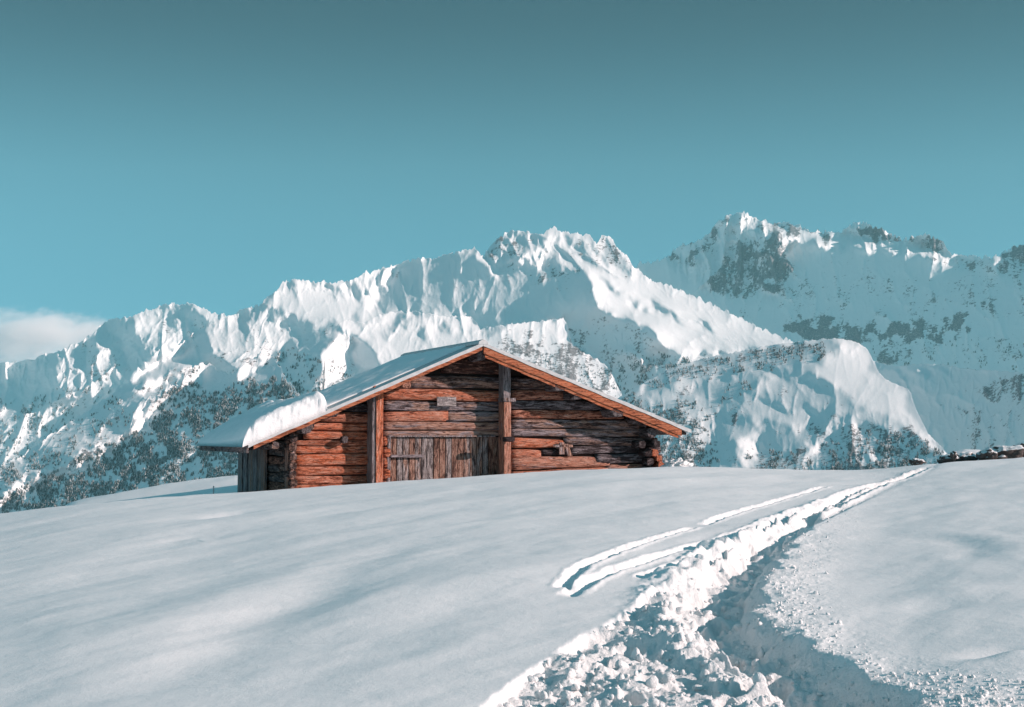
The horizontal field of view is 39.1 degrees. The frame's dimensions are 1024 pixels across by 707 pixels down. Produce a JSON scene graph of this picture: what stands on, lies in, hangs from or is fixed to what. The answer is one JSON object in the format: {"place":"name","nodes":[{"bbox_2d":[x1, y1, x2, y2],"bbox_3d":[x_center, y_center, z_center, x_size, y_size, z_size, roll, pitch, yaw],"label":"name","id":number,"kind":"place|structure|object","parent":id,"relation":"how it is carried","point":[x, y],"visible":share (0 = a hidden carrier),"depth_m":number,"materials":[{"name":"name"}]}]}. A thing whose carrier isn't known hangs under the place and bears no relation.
{"place":"outdoors","nodes":[
{"label":"outdoors","id":0,"kind":"place"},
{"bbox_2d":[0,302,249,464],"bbox_3d":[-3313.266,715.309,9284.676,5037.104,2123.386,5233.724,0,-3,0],"label":"mountains","id":1,"kind":"structure","parent":0,"point":[117,353],"depth_m":9119.51,"materials":[{"name":"white snow"}]},
{"bbox_2d":[0,378,110,462],"bbox_3d":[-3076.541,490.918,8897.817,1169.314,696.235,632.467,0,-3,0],"label":"conifer forest","id":2,"kind":"object","parent":1,"relation":"on","point":[41,416],"visible":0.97,"depth_m":8910.81,"materials":[{"name":"green plant"}]},
{"bbox_2d":[0,351,299,512],"bbox_3d":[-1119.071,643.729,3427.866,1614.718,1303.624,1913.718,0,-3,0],"label":"forested spur","id":3,"kind":"structure","parent":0,"point":[261,367],"depth_m":3341.80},
{"bbox_2d":[0,366,298,512],"bbox_3d":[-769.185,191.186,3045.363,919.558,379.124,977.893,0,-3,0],"label":"conifer forest","id":4,"kind":"object","parent":3,"relation":"on","point":[175,448],"visible":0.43,"depth_m":3269.10,"materials":[{"name":"green plant"}]},
{"bbox_2d":[0,226,792,499],"bbox_3d":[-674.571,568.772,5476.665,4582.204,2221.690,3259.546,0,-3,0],"label":"central mountain","id":5,"kind":"structure","parent":0,"point":[607,301],"depth_m":5479.58,"materials":[{"name":"white snow"}]},
{"bbox_2d":[0,350,708,499],"bbox_3d":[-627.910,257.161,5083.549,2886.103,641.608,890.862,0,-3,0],"label":"conifer forest","id":6,"kind":"object","parent":5,"relation":"on","point":[10,467],"visible":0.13,"depth_m":5125.83,"materials":[{"name":"green plant"}]},
{"bbox_2d":[322,310,621,397],"bbox_3d":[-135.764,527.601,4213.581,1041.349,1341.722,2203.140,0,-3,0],"label":"foothill","id":7,"kind":"structure","parent":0,"point":[356,348],"depth_m":4227.93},
{"bbox_2d":[330,350,617,395],"bbox_3d":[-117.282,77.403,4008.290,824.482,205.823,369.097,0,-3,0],"label":"conifer forest","id":8,"kind":"object","parent":7,"relation":"on","point":[512,354],"visible":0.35,"depth_m":4091.13,"materials":[{"name":"green plant"}]},
{"bbox_2d":[0,457,1023,706],"bbox_3d":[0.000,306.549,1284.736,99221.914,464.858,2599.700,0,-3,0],"label":"snow field","id":9,"kind":"structure","parent":0,"point":[458,591],"depth_m":10.94,"materials":[{"name":"white snow"}]},
{"bbox_2d":[200,339,690,491],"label":"log barn","id":10,"kind":"structure","parent":9,"relation":"on","point":[482,407],"depth_m":33.59,"materials":[{"name":"brown wood"}]},
{"bbox_2d":[196,391,326,446],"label":"snow slab","id":11,"kind":"structure","parent":10,"relation":"on","point":[260,421],"depth_m":31.43,"materials":[{"name":"white snow"}]},
{"bbox_2d":[319,345,466,406],"bbox_3d":[-3.695,0.697,35.420,3.716,1.635,5.100,1,-4,-22],"label":"snow sheet","id":12,"kind":"object","parent":10,"relation":"on","point":[363,381],"visible":0.74,"depth_m":34.66,"materials":[{"name":"white snow"}]},
{"bbox_2d":[386,435,498,481],"bbox_3d":[-1.563,3.007,33.392,2.788,2.211,0.160,1,-4,-22],"label":"door","id":13,"kind":"structure","parent":10,"relation":"in","point":[431,457],"depth_m":33.42,"materials":[{"name":"brown wood"}]},
{"bbox_2d":[504,598,849,706],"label":"snow clods","id":14,"kind":"object","parent":9,"relation":"on","point":[758,675],"visible":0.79,"depth_m":7.71,"materials":[{"name":"white snow"}]},
{"bbox_2d":[660,457,693,466],"bbox_3d":[3.935,2.711,34.501,0.857,0.454,0.840,0,-3,0],"label":"snow heap","id":15,"kind":"object","parent":9,"relation":"on","point":[669,462],"visible":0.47,"depth_m":34.31,"materials":[{"name":"white snow"}]},
{"bbox_2d":[520,501,859,706],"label":"snow lumps","id":16,"kind":"object","parent":9,"relation":"on","point":[565,696],"visible":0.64,"depth_m":7.99,"materials":[{"name":"white snow"}]},
{"bbox_2d":[710,514,1023,706],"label":"snow crumbs","id":17,"kind":"object","parent":9,"relation":"on","point":[983,694],"visible":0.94,"depth_m":7.59,"materials":[{"name":"white snow"}]},
{"bbox_2d":[909,458,924,464],"bbox_3d":[8.302,2.221,29.517,0.315,0.162,0.452,0,-3,0],"label":"boulder","id":18,"kind":"object","parent":9,"relation":"on","point":[914,461],"visible":0.98,"depth_m":29.40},
{"bbox_2d":[936,454,959,463],"bbox_3d":[9.041,2.221,29.823,0.460,0.268,0.691,0,-3,0],"label":"boulder","id":19,"kind":"object","parent":9,"relation":"on","point":[946,458],"visible":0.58,"depth_m":29.62,"materials":[{"name":"black stone"}]},
{"bbox_2d":[950,450,956,460],"bbox_3d":[9.057,2.095,29.525,0.138,0.235,0.222,0,-3,0],"label":"boulder","id":20,"kind":"object","parent":9,"relation":"on","point":[953,455],"visible":1,"depth_m":29.46,"materials":[{"name":"grey stone"}]},
{"bbox_2d":[945,449,979,460],"bbox_3d":[9.832,2.252,30.939,1.135,0.398,1.242,0,-3,0],"label":"snow mound","id":21,"kind":"object","parent":9,"relation":"on","point":[969,450],"visible":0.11,"depth_m":30.66,"materials":[{"name":"white snow"}]},
{"bbox_2d":[957,451,977,460],"bbox_3d":[9.467,2.190,30.121,0.581,0.284,0.663,0,-3,0],"label":"boulder","id":22,"kind":"object","parent":9,"relation":"on","point":[966,456],"visible":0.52,"depth_m":29.89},
{"bbox_2d":[976,448,997,459],"bbox_3d":[9.721,2.103,29.538,0.435,0.327,0.666,0,-3,0],"label":"boulder","id":23,"kind":"object","parent":9,"relation":"on","point":[987,454],"visible":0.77,"depth_m":29.30,"materials":[{"name":"grey stone"}]},
{"bbox_2d":[985,445,1023,458],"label":"boulder","id":24,"kind":"object","parent":9,"relation":"on","point":[1007,452],"visible":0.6,"depth_m":29.52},
{"bbox_2d":[0,0,1023,362],"label":"sky","id":25,"kind":"structure","parent":0,"point":[213,155],"materials":[{"name":"blue"}]},
{"bbox_2d":[617,338,946,469],"bbox_3d":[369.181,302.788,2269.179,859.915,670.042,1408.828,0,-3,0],"label":"rounded hill","id":26,"kind":"structure","parent":0,"point":[843,393],"depth_m":2182.22,"materials":[{"name":"white snow"}]},
{"bbox_2d":[622,341,943,469],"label":"conifer forest","id":27,"kind":"object","parent":26,"relation":"on","point":[935,452],"visible":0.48,"depth_m":2141.01,"materials":[{"name":"green plant"}]},
{"bbox_2d":[637,211,1023,372],"bbox_3d":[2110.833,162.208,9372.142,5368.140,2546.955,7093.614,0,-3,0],"label":"rocky mountain","id":28,"kind":"structure","parent":0,"point":[868,286],"depth_m":9344.03,"materials":[{"name":"white snow"}]},
{"bbox_2d":[873,337,1023,369],"bbox_3d":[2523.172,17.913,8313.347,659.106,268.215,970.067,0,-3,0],"label":"conifer forest","id":29,"kind":"object","parent":28,"relation":"on","point":[964,354],"visible":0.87,"depth_m":8250.73,"materials":[{"name":"green plant"}]},
{"bbox_2d":[873,361,1023,452],"bbox_3d":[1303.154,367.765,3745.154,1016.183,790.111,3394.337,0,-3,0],"label":"shaded slope","id":30,"kind":"structure","parent":0,"point":[957,408],"depth_m":3741.70,"materials":[{"name":"white snow"}]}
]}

